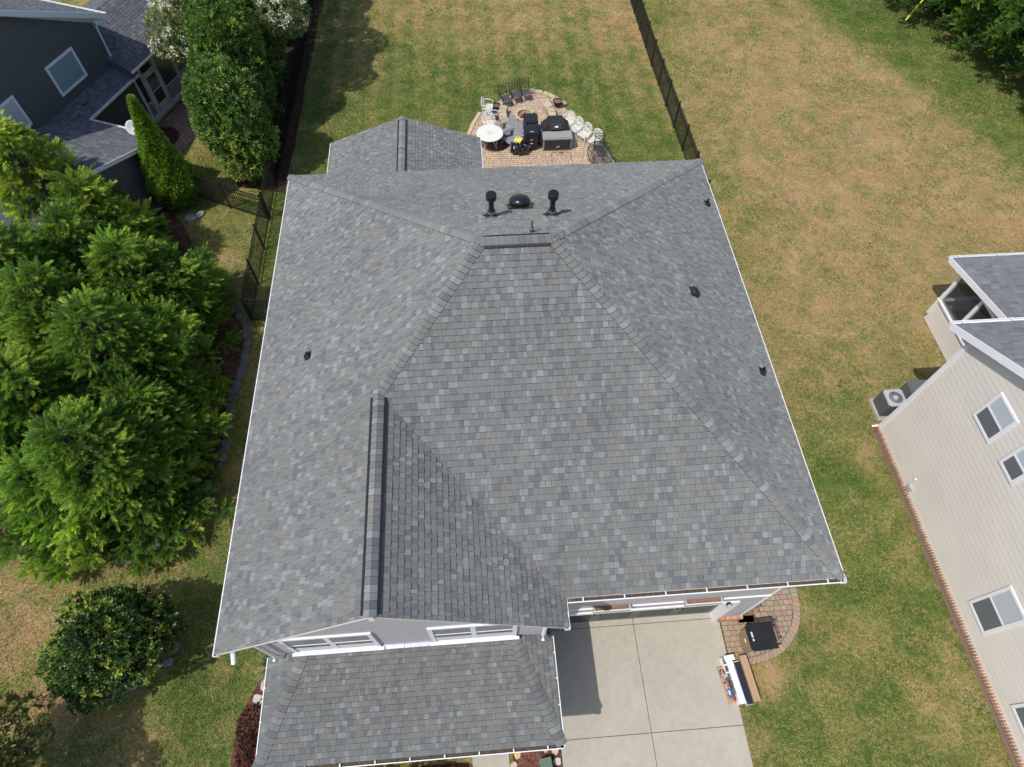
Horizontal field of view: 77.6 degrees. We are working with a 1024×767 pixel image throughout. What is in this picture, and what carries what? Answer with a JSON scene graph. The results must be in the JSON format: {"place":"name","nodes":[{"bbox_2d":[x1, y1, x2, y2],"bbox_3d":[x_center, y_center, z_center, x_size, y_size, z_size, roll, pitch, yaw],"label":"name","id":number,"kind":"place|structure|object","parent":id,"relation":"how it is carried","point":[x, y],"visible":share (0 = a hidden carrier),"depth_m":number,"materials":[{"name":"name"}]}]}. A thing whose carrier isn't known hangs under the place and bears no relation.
{"place":"outdoors","nodes":[
{"label":"outdoors","id":0,"kind":"place"},
{"bbox_2d":[159,100,199,152],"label":"path","id":1,"kind":"structure","parent":0,"point":[178,117],"depth_m":31.32,"materials":[{"name":"stone"}]},
{"bbox_2d":[472,754,509,766],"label":"path","id":2,"kind":"structure","parent":0,"point":[500,760],"depth_m":17.35,"materials":[{"name":"concrete"}]},
{"bbox_2d":[0,0,1023,766],"bbox_3d":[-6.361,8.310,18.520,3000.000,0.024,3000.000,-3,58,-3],"label":"lawn","id":3,"kind":"structure","parent":0,"point":[760,732],"depth_m":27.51,"materials":[{"name":"green plant"}]},
{"bbox_2d":[0,690,58,766],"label":"shrub","id":4,"kind":"object","parent":3,"relation":"on","point":[10,745],"visible":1,"depth_m":15.76,"materials":[{"name":"green plant"}]},
{"bbox_2d":[0,0,187,237],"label":"house","id":5,"kind":"structure","parent":3,"relation":"on","point":[73,76],"depth_m":26.75,"materials":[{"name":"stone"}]},
{"bbox_2d":[0,95,32,127],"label":"window","id":6,"kind":"structure","parent":5,"relation":"in","point":[11,107],"depth_m":25.18,"materials":[{"name":"glass"}]},
{"bbox_2d":[44,46,87,96],"bbox_3d":[-18.770,-13.141,26.864,0.060,1.280,1.640,16,59,9],"label":"window","id":7,"kind":"structure","parent":5,"relation":"in","point":[66,71],"depth_m":26.84,"materials":[{"name":"glass"}]},
{"bbox_2d":[125,120,134,135],"bbox_3d":[-15.692,-10.488,26.418,0.704,0.788,0.473,21,60,11],"label":"satellite dish","id":8,"kind":"object","parent":5,"relation":"attached to","point":[129,127],"visible":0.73,"depth_m":26.25,"materials":[{"name":"metal"}]},
{"bbox_2d":[143,67,171,112],"bbox_3d":[-17.229,-14.232,31.000,0.050,1.950,0.930,16,59,9],"label":"door","id":9,"kind":"structure","parent":5,"relation":"in","point":[152,79],"depth_m":30.96,"materials":[{"name":"grey glass"}]},
{"bbox_2d":[33,582,188,717],"bbox_3d":[-10.823,7.044,17.179,3.603,3.511,3.317,-3,58,-3],"label":"magnolia tree","id":10,"kind":"object","parent":3,"relation":"on","point":[109,637],"visible":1,"depth_m":16.64,"materials":[{"name":"green plant"}]},
{"bbox_2d":[0,207,244,559],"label":"mulch bed","id":11,"kind":"object","parent":3,"relation":"on","point":[230,365],"visible":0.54,"depth_m":24.26,"materials":[{"name":"soil"}]},
{"bbox_2d":[0,341,54,567],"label":"conifer tree","id":12,"kind":"object","parent":11,"relation":"on","point":[20,406],"visible":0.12,"depth_m":18.59,"materials":[{"name":"green plant"}]},
{"bbox_2d":[0,218,91,350],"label":"conifer tree","id":13,"kind":"object","parent":11,"relation":"on","point":[15,246],"visible":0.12,"depth_m":20.21,"materials":[{"name":"green plant"}]},
{"bbox_2d":[0,108,152,235],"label":"conifer tree","id":14,"kind":"object","parent":11,"relation":"on","point":[34,148],"visible":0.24,"depth_m":22.40,"materials":[{"name":"green plant"}]},
{"bbox_2d":[0,340,154,491],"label":"conifer tree","id":15,"kind":"object","parent":11,"relation":"on","point":[33,369],"visible":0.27,"depth_m":18.06,"materials":[{"name":"green plant"}]},
{"bbox_2d":[0,255,156,376],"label":"conifer tree","id":16,"kind":"object","parent":11,"relation":"on","point":[26,324],"visible":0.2,"depth_m":19.33,"materials":[{"name":"green plant"}]},
{"bbox_2d":[0,439,169,588],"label":"conifer tree","id":17,"kind":"object","parent":11,"relation":"on","point":[15,497],"visible":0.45,"depth_m":18.61,"materials":[{"name":"green plant"}]},
{"bbox_2d":[30,197,160,299],"bbox_3d":[-15.464,-4.340,23.085,4.930,5.338,5.310,-3,58,-3],"label":"conifer tree","id":18,"kind":"object","parent":11,"relation":"on","point":[50,229],"visible":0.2,"depth_m":21.66,"materials":[{"name":"green plant"}]},
{"bbox_2d":[42,163,179,256],"bbox_3d":[-15.601,-6.187,24.111,4.805,5.484,4.165,-3,58,-3],"label":"conifer tree","id":19,"kind":"object","parent":11,"relation":"on","point":[108,207],"visible":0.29,"depth_m":23.02,"materials":[{"name":"green plant"}]},
{"bbox_2d":[18,394,235,580],"bbox_3d":[-12.005,2.516,18.680,5.671,5.652,5.459,-21,61,-13],"label":"conifer tree","id":20,"kind":"object","parent":11,"relation":"on","point":[128,473],"visible":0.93,"depth_m":18.43,"materials":[{"name":"green plant"}]},
{"bbox_2d":[38,282,234,441],"bbox_3d":[-12.703,-0.823,20.483,5.760,6.152,6.252,-3,58,-3],"label":"conifer tree","id":21,"kind":"object","parent":11,"relation":"on","point":[169,349],"visible":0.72,"depth_m":19.49,"materials":[{"name":"green plant"}]},
{"bbox_2d":[79,223,245,370],"bbox_3d":[-13.199,-3.359,22.555,6.545,5.328,5.885,-3,58,-3],"label":"conifer tree","id":22,"kind":"object","parent":11,"relation":"on","point":[185,285],"visible":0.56,"depth_m":21.97,"materials":[{"name":"green plant"}]},
{"bbox_2d":[92,371,233,490],"bbox_3d":[-11.669,1.057,20.496,4.477,4.201,4.346,-3,58,-3],"label":"conifer tree","id":23,"kind":"object","parent":11,"relation":"on","point":[198,419],"visible":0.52,"depth_m":20.28,"materials":[{"name":"green plant"}]},
{"bbox_2d":[236,366,246,373],"bbox_3d":[-10.132,-0.472,23.856,0.349,0.108,0.397,5,58,2],"label":"edging stone","id":24,"kind":"object","parent":11,"relation":"on","point":[241,369],"visible":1,"depth_m":23.83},
{"bbox_2d":[239,360,249,367],"bbox_3d":[-10.094,-0.756,24.043,0.353,0.090,0.349,-35,65,-20],"label":"edging stone","id":25,"kind":"object","parent":11,"relation":"on","point":[244,363],"visible":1,"depth_m":24.00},
{"bbox_2d":[125,94,198,211],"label":"arborvitae","id":26,"kind":"object","parent":3,"relation":"on","point":[167,173],"visible":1,"depth_m":26.28,"materials":[{"name":"green plant"}]},
{"bbox_2d":[162,657,173,666],"bbox_3d":[-9.995,8.104,18.529,0.305,0.136,0.200,-29,63,-17],"label":"edging stone","id":27,"kind":"object","parent":3,"relation":"on","point":[167,662],"visible":0.97,"depth_m":18.48,"materials":[{"name":"stone"}]},
{"bbox_2d":[160,126,178,144],"bbox_3d":[-16.797,-11.639,30.704,1.293,0.085,2.246,11,59,6],"label":"mulch bed","id":28,"kind":"object","parent":3,"relation":"on","point":[171,133],"visible":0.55,"depth_m":30.98,"materials":[{"name":"soil"}]},
{"bbox_2d":[142,0,230,63],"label":"crepe myrtle","id":29,"kind":"object","parent":3,"relation":"on","point":[170,32],"visible":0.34,"depth_m":27.73,"materials":[{"name":"white plant"}]},
{"bbox_2d":[184,214,196,221],"bbox_3d":[-14.103,-7.267,27.984,0.524,0.138,0.414,-23,61,-15],"label":"edging stone","id":30,"kind":"object","parent":3,"relation":"on","point":[190,218],"visible":1,"depth_m":27.91,"materials":[{"name":"stone"}]},
{"bbox_2d":[195,211,204,218],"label":"edging stone","id":31,"kind":"object","parent":3,"relation":"on","point":[199,214],"visible":1,"depth_m":28.04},
{"bbox_2d":[216,461,225,469],"bbox_3d":[-9.965,2.845,21.806,0.300,0.105,0.424,1,58,0],"label":"edging stone","id":32,"kind":"object","parent":3,"relation":"on","point":[222,464],"visible":0.69,"depth_m":21.80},
{"bbox_2d":[219,446,227,453],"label":"edging stone","id":33,"kind":"object","parent":3,"relation":"on","point":[222,450],"visible":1,"depth_m":22.09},
{"bbox_2d":[222,438,231,447],"bbox_3d":[-9.997,2.085,22.276,0.315,0.106,0.348,-36,65,-21],"label":"edging stone","id":34,"kind":"object","parent":3,"relation":"on","point":[226,442],"visible":0.97,"depth_m":22.24,"materials":[{"name":"stone"}]},
{"bbox_2d":[193,176,269,219],"bbox_3d":[-12.507,-8.184,27.769,4.036,1.452,0.100,19,60,10],"label":"picket fence","id":35,"kind":"object","parent":3,"relation":"on","point":[222,190],"visible":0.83,"depth_m":27.68,"materials":[{"name":"black metal"}]},
{"bbox_2d":[228,393,236,401],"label":"edging stone","id":36,"kind":"object","parent":3,"relation":"on","point":[232,398],"visible":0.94,"depth_m":23.21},
{"bbox_2d":[230,386,239,394],"bbox_3d":[-10.170,0.255,23.396,0.338,0.124,0.395,-14,59,-9],"label":"edging stone","id":37,"kind":"object","parent":3,"relation":"on","point":[234,390],"visible":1,"depth_m":23.33,"materials":[{"name":"stone"}]},
{"bbox_2d":[232,380,240,387],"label":"edging stone","id":38,"kind":"object","parent":3,"relation":"on","point":[237,383],"visible":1,"depth_m":23.51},
{"bbox_2d":[235,372,243,380],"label":"edging stone","id":39,"kind":"object","parent":3,"relation":"on","point":[239,376],"visible":1,"depth_m":23.68,"materials":[{"name":"stone"}]},
{"bbox_2d":[239,316,247,324],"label":"edging stone","id":40,"kind":"object","parent":3,"relation":"on","point":[243,320],"visible":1,"depth_m":25.01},
{"bbox_2d":[241,353,249,360],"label":"edging stone","id":41,"kind":"object","parent":3,"relation":"on","point":[245,357],"visible":1,"depth_m":24.13,"materials":[{"name":"stone"}]},
{"bbox_2d":[243,340,251,346],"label":"edging stone","id":42,"kind":"object","parent":3,"relation":"on","point":[247,343],"visible":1,"depth_m":24.46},
{"bbox_2d":[244,333,252,340],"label":"edging stone","id":43,"kind":"object","parent":3,"relation":"on","point":[248,336],"visible":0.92,"depth_m":24.61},
{"bbox_2d":[238,0,313,321],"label":"picket fence","id":44,"kind":"object","parent":3,"relation":"on","point":[298,51],"visible":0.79,"depth_m":28.34,"materials":[{"name":"black metal"}]},
{"bbox_2d":[234,0,323,191],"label":"mulch bed","id":45,"kind":"object","parent":3,"relation":"on","point":[285,160],"visible":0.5,"depth_m":32.31,"materials":[{"name":"soil"}]},
{"bbox_2d":[179,52,280,185],"bbox_3d":[-12.079,-11.500,27.511,3.736,5.717,4.042,-3,58,-3],"label":"laurel tree","id":46,"kind":"object","parent":45,"relation":"on","point":[225,105],"visible":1,"depth_m":26.42,"materials":[{"name":"green plant"}]},
{"bbox_2d":[178,0,284,139],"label":"laurel tree","id":47,"kind":"object","parent":45,"relation":"on","point":[226,35],"visible":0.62,"depth_m":26.77,"materials":[{"name":"green plant"}]},
{"bbox_2d":[221,0,288,91],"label":"laurel tree","id":48,"kind":"object","parent":45,"relation":"on","point":[273,55],"visible":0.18,"depth_m":31.23,"materials":[{"name":"green plant"}]},
{"bbox_2d":[245,0,312,81],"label":"crepe myrtle","id":49,"kind":"object","parent":45,"relation":"on","point":[284,20],"visible":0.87,"depth_m":28.90,"materials":[{"name":"white plant"}]},
{"bbox_2d":[230,677,468,766],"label":"mulch bed","id":50,"kind":"object","parent":3,"relation":"on","point":[257,690],"visible":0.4,"depth_m":17.64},
{"bbox_2d":[234,698,261,766],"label":"barberry shrub","id":51,"kind":"object","parent":50,"relation":"on","point":[248,758],"visible":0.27,"depth_m":16.54,"materials":[{"name":"red plant"}]},
{"bbox_2d":[253,694,262,702],"bbox_3d":[-7.144,8.979,18.051,0.420,0.105,0.289,11,59,6],"label":"edging stone","id":52,"kind":"object","parent":50,"relation":"on","point":[257,697],"visible":0.47,"depth_m":18.04,"materials":[{"name":"stone"}]},
{"bbox_2d":[254,653,268,683],"bbox_3d":[-6.844,7.977,18.179,1.131,0.693,1.205,-3,58,-3],"label":"yucca","id":53,"kind":"object","parent":50,"relation":"on","point":[263,659],"visible":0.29,"depth_m":18.19,"materials":[{"name":"green plant"}]},
{"bbox_2d":[467,112,481,134],"bbox_3d":[-1.926,-12.845,31.641,0.247,0.070,2.060,14,59,8],"label":"stone edging","id":54,"kind":"object","parent":3,"relation":"on","point":[475,119],"visible":0.81,"depth_m":31.68,"materials":[{"name":"stone"}]},
{"bbox_2d":[212,116,847,766],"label":"house","id":55,"kind":"structure","parent":3,"relation":"on","point":[502,420],"depth_m":14.20,"materials":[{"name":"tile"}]},
{"bbox_2d":[276,632,384,656],"bbox_3d":[-4.320,6.250,15.259,2.270,1.657,0.134,-3,58,-3],"label":"window","id":56,"kind":"structure","parent":55,"relation":"in","point":[365,641],"depth_m":15.35,"materials":[{"name":"white glass"}]},
{"bbox_2d":[427,624,518,645],"bbox_3d":[-0.925,6.047,15.416,2.240,1.657,0.134,-3,58,-3],"label":"window","id":57,"kind":"structure","parent":55,"relation":"in","point":[470,633],"depth_m":15.58,"materials":[{"name":"white glass"}]},
{"bbox_2d":[569,605,718,622],"bbox_3d":[3.634,6.576,18.434,4.880,2.220,0.125,-3,58,-3],"label":"garage door","id":58,"kind":"structure","parent":55,"relation":"in","point":[700,609],"depth_m":18.98,"materials":[{"name":"white metal"}]},
{"bbox_2d":[513,749,561,766],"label":"mulch bed","id":59,"kind":"object","parent":3,"relation":"on","point":[528,759],"depth_m":17.41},
{"bbox_2d":[539,757,552,766],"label":"utility box","id":60,"kind":"object","parent":59,"relation":"on","point":[545,762],"visible":1,"depth_m":17.11,"materials":[{"name":"green plastic"}]},
{"bbox_2d":[553,757,560,764],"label":"edging stone","id":61,"kind":"object","parent":59,"relation":"on","point":[557,761],"visible":1,"depth_m":17.33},
{"bbox_2d":[529,89,566,106],"bbox_3d":[1.887,-14.801,32.884,2.223,0.120,0.475,29,62,16],"label":"stone edging","id":62,"kind":"object","parent":3,"relation":"on","point":[550,95],"visible":0.83,"depth_m":32.93,"materials":[{"name":"stone"}]},
{"bbox_2d":[553,98,561,106],"bbox_3d":[2.309,-14.233,32.304,0.470,0.240,0.470,-3,58,-3],"label":"planter","id":63,"kind":"object","parent":62,"relation":"on","point":[557,102],"visible":1,"depth_m":32.24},
{"bbox_2d":[630,0,710,183],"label":"picket fence","id":64,"kind":"object","parent":3,"relation":"on","point":[647,32],"visible":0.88,"depth_m":32.62,"materials":[{"name":"black metal"}]},
{"bbox_2d":[733,660,752,705],"bbox_3d":[6.632,8.620,18.357,0.170,0.260,1.170,-8,59,-6],"label":"shingle bundle","id":65,"kind":"object","parent":3,"relation":"on","point":[742,681],"visible":0.87,"depth_m":18.25,"materials":[{"name":"black"}]},
{"bbox_2d":[737,655,760,701],"bbox_3d":[6.834,8.517,18.410,0.200,0.264,1.220,-7,59,-5],"label":"long carton","id":66,"kind":"object","parent":3,"relation":"on","point":[748,676],"visible":0.96,"depth_m":18.31,"materials":[{"name":"beige cardboard"}]},
{"bbox_2d":[742,604,759,615],"bbox_3d":[7.282,6.769,19.691,0.740,0.080,0.800,-3,58,-3],"label":"mulch bed","id":67,"kind":"object","parent":3,"relation":"on","point":[755,609],"visible":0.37,"depth_m":19.51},
{"bbox_2d":[720,587,799,664],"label":"paver path","id":68,"kind":"structure","parent":3,"relation":"on","point":[780,609],"depth_m":19.33,"materials":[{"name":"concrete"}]},
{"bbox_2d":[739,621,780,652],"bbox_3d":[7.170,7.460,18.604,0.890,1.056,0.730,-6,58,-4],"label":"wheelie bin","id":69,"kind":"object","parent":68,"relation":"on","point":[754,637],"visible":1,"depth_m":18.20,"materials":[{"name":"plastic"}]},
{"bbox_2d":[868,398,886,421],"bbox_3d":[13.724,0.934,23.357,1.020,0.110,0.980,-3,58,-3],"label":"concrete pad","id":70,"kind":"object","parent":3,"relation":"on","point":[876,414],"visible":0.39,"depth_m":23.23,"materials":[{"name":"concrete"}]},
{"bbox_2d":[873,389,905,415],"bbox_3d":[13.640,0.688,22.966,0.685,0.790,0.685,-3,58,-3],"label":"air conditioner","id":71,"kind":"object","parent":70,"relation":"on","point":[888,402],"visible":0.94,"depth_m":22.77,"materials":[{"name":"metal"}]},
{"bbox_2d":[900,379,927,398],"bbox_3d":[14.762,0.375,23.231,0.980,0.900,0.680,-3,58,-3],"label":"deck box","id":72,"kind":"object","parent":3,"relation":"on","point":[909,388],"visible":0.21,"depth_m":22.96,"materials":[{"name":"grey plastic"}]},
{"bbox_2d":[912,0,982,15],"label":"conifer tree","id":73,"kind":"object","parent":3,"relation":"on","point":[919,1],"visible":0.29,"depth_m":35.79,"materials":[{"name":"green plant"}]},
{"bbox_2d":[872,252,1023,766],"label":"house","id":74,"kind":"structure","parent":3,"relation":"on","point":[949,434],"depth_m":18.56,"materials":[{"name":"beige"}]},
{"bbox_2d":[972,392,1018,443],"bbox_3d":[13.249,0.950,17.480,0.062,1.230,0.940,-3,58,-3],"label":"window","id":75,"kind":"structure","parent":74,"relation":"in","point":[996,417],"depth_m":17.45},
{"bbox_2d":[968,586,1023,634],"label":"window","id":76,"kind":"structure","parent":74,"relation":"in","point":[1001,609],"depth_m":17.74,"materials":[{"name":"plastic"}]},
{"bbox_2d":[998,445,1023,484],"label":"window","id":77,"kind":"structure","parent":74,"relation":"in","point":[1012,465],"depth_m":16.92,"materials":[{"name":"plastic"}]},
{"bbox_2d":[1010,703,1023,734],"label":"window","id":78,"kind":"structure","parent":74,"relation":"in","point":[1018,709],"depth_m":17.18,"materials":[{"name":"plastic"}]},
{"bbox_2d":[901,0,1023,57],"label":"conifer tree","id":79,"kind":"object","parent":3,"relation":"on","point":[970,15],"visible":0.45,"depth_m":34.30,"materials":[{"name":"green plant"}]},
{"bbox_2d":[951,0,1023,80],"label":"conifer tree","id":80,"kind":"object","parent":3,"relation":"on","point":[1008,31],"visible":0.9,"depth_m":32.44,"materials":[{"name":"green plant"}]},
{"bbox_2d":[471,93,614,167],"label":"patio","id":81,"kind":"structure","parent":0,"point":[539,156],"depth_m":30.65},
{"bbox_2d":[481,96,492,116],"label":"garden chair","id":82,"kind":"object","parent":81,"relation":"on","point":[483,105],"visible":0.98,"depth_m":31.68,"materials":[{"name":"white metal"}]},
{"bbox_2d":[482,111,495,124],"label":"garden chair","id":83,"kind":"object","parent":81,"relation":"on","point":[490,121],"visible":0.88,"depth_m":31.03,"materials":[{"name":"white metal"}]},
{"bbox_2d":[481,135,509,151],"bbox_3d":[-0.811,-11.700,30.998,1.440,0.086,1.400,-3,58,-3],"label":"gravel ring","id":84,"kind":"object","parent":81,"relation":"on","point":[491,147],"visible":0.47,"depth_m":30.82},
{"bbox_2d":[476,124,502,149],"bbox_3d":[-1.056,-11.698,30.509,1.270,0.721,1.270,-3,58,-3],"label":"round table","id":85,"kind":"object","parent":84,"relation":"on","point":[489,133],"visible":0.98,"depth_m":30.21,"materials":[{"name":"white metal"}]},
{"bbox_2d":[492,102,500,110],"bbox_3d":[-0.786,-13.849,32.063,0.440,0.380,0.440,-3,58,-3],"label":"planter","id":86,"kind":"object","parent":81,"relation":"on","point":[496,106],"visible":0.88,"depth_m":31.95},
{"bbox_2d":[498,105,507,128],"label":"seat wall","id":87,"kind":"structure","parent":81,"relation":"on","point":[503,113],"depth_m":31.52,"materials":[{"name":"stone"}]},
{"bbox_2d":[497,83,511,106],"bbox_3d":[-0.370,-14.475,32.093,0.568,0.982,0.627,-22,61,-14],"label":"patio chair","id":88,"kind":"object","parent":81,"relation":"on","point":[503,98],"visible":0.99,"depth_m":32.06,"materials":[{"name":"black metal"}]},
{"bbox_2d":[494,114,516,142],"bbox_3d":[-0.299,-12.370,30.788,1.005,1.004,0.810,-28,63,-17],"label":"adirondack chair","id":89,"kind":"object","parent":81,"relation":"on","point":[511,122],"visible":0.66,"depth_m":30.79,"materials":[{"name":"grey wood"}]},
{"bbox_2d":[502,121,523,148],"bbox_3d":[0.100,-11.902,30.504,1.005,1.004,0.810,-35,65,-20],"label":"adirondack chair","id":90,"kind":"object","parent":81,"relation":"on","point":[518,131],"visible":0.79,"depth_m":30.50,"materials":[{"name":"grey wood"}]},
{"bbox_2d":[508,79,521,104],"bbox_3d":[0.142,-14.744,32.268,0.568,0.982,0.627,-17,60,-11],"label":"patio chair","id":91,"kind":"object","parent":81,"relation":"on","point":[515,94],"visible":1,"depth_m":32.24,"materials":[{"name":"black metal"}]},
{"bbox_2d":[510,141,528,154],"bbox_3d":[0.355,-11.270,30.348,0.928,0.611,0.730,-3,58,-3],"label":"trash bag","id":92,"kind":"object","parent":81,"relation":"on","point":[522,147],"visible":0.98,"depth_m":30.18,"materials":[{"name":"plastic"}]},
{"bbox_2d":[514,107,535,123],"bbox_3d":[0.652,-13.389,31.907,1.090,0.240,1.090,-3,58,-3],"label":"fire pit","id":93,"kind":"object","parent":81,"relation":"on","point":[518,113],"visible":0.51,"depth_m":31.94,"materials":[{"name":"stone"}]},
{"bbox_2d":[519,77,530,101],"bbox_3d":[0.656,-14.919,32.385,0.568,0.982,0.627,-8,59,-6],"label":"patio chair","id":94,"kind":"object","parent":81,"relation":"on","point":[525,92],"visible":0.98,"depth_m":32.35,"materials":[{"name":"black metal"}]},
{"bbox_2d":[523,112,537,123],"bbox_3d":[0.877,-12.462,30.854,0.670,1.020,0.850,-5,58,-4],"label":"wheelie bin","id":95,"kind":"object","parent":81,"relation":"on","point":[530,118],"visible":0.49,"depth_m":30.36,"materials":[{"name":"plastic"}]},
{"bbox_2d":[523,123,539,149],"bbox_3d":[0.899,-11.766,30.420,0.730,1.026,0.850,-4,58,-4],"label":"wheelie bin","id":96,"kind":"object","parent":81,"relation":"on","point":[531,133],"visible":0.94,"depth_m":30.04,"materials":[{"name":"plastic"}]},
{"bbox_2d":[542,101,555,115],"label":"seat wall","id":97,"kind":"structure","parent":81,"relation":"on","point":[548,109],"depth_m":31.88,"materials":[{"name":"stone"}]},
{"bbox_2d":[538,115,569,143],"bbox_3d":[1.943,-12.197,30.634,1.570,1.095,0.691,-3,58,-3],"label":"covered grill","id":98,"kind":"object","parent":81,"relation":"on","point":[555,123],"visible":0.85,"depth_m":30.26,"materials":[{"name":"black fabric"}]},
{"bbox_2d":[541,127,572,150],"bbox_3d":[2.137,-11.729,30.593,1.420,0.688,0.836,-3,58,-3],"label":"storage box","id":99,"kind":"object","parent":81,"relation":"on","point":[556,140],"visible":0.97,"depth_m":30.30,"materials":[{"name":"grey plastic"}]},
{"bbox_2d":[563,111,575,126],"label":"garden chair","id":100,"kind":"object","parent":81,"relation":"on","point":[571,118],"visible":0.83,"depth_m":31.09,"materials":[{"name":"white metal"}]},
{"bbox_2d":[569,116,583,137],"bbox_3d":[3.088,-12.442,30.936,0.586,0.888,0.612,-39,67,-22],"label":"garden chair","id":101,"kind":"object","parent":81,"relation":"on","point":[580,122],"visible":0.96,"depth_m":30.89,"materials":[{"name":"white metal"}]},
{"bbox_2d":[575,122,591,145],"bbox_3d":[3.482,-12.063,30.708,0.586,0.888,0.612,-39,67,-22],"label":"garden chair","id":102,"kind":"object","parent":81,"relation":"on","point":[584,134],"visible":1,"depth_m":30.69,"materials":[{"name":"white metal"}]},
{"bbox_2d":[586,128,602,151],"bbox_3d":[3.958,-11.656,30.464,0.612,0.888,0.586,34,64,18],"label":"garden chair","id":103,"kind":"object","parent":81,"relation":"on","point":[593,139],"visible":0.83,"depth_m":30.44,"materials":[{"name":"white metal"}]},
{"bbox_2d":[593,133,605,154],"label":"patio chair","id":104,"kind":"object","parent":81,"relation":"on","point":[598,148],"visible":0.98,"depth_m":30.13,"materials":[{"name":"black metal"}]},
{"bbox_2d":[587,141,611,163],"bbox_3d":[4.058,-10.396,29.797,1.136,0.732,1.976,-3,58,-3],"label":"oval table","id":105,"kind":"object","parent":81,"relation":"on","point":[600,156],"visible":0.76,"depth_m":29.76,"materials":[{"name":"black metal"}]},
{"bbox_2d":[549,613,752,766],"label":"driveway","id":106,"kind":"structure","parent":0,"point":[643,692],"depth_m":18.25,"materials":[{"name":"concrete"}]},
{"bbox_2d":[717,667,735,704],"bbox_3d":[6.182,8.695,18.359,0.205,0.145,0.980,-9,59,-7],"label":"shingle wrapper","id":107,"kind":"object","parent":106,"relation":"on","point":[731,698],"visible":1,"depth_m":18.32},
{"bbox_2d":[720,654,745,704],"bbox_3d":[6.401,8.537,18.375,0.350,0.291,1.285,-8,59,-6],"label":"white carton","id":108,"kind":"object","parent":106,"relation":"on","point":[727,663],"visible":1,"depth_m":18.31,"materials":[{"name":"cardboard"}]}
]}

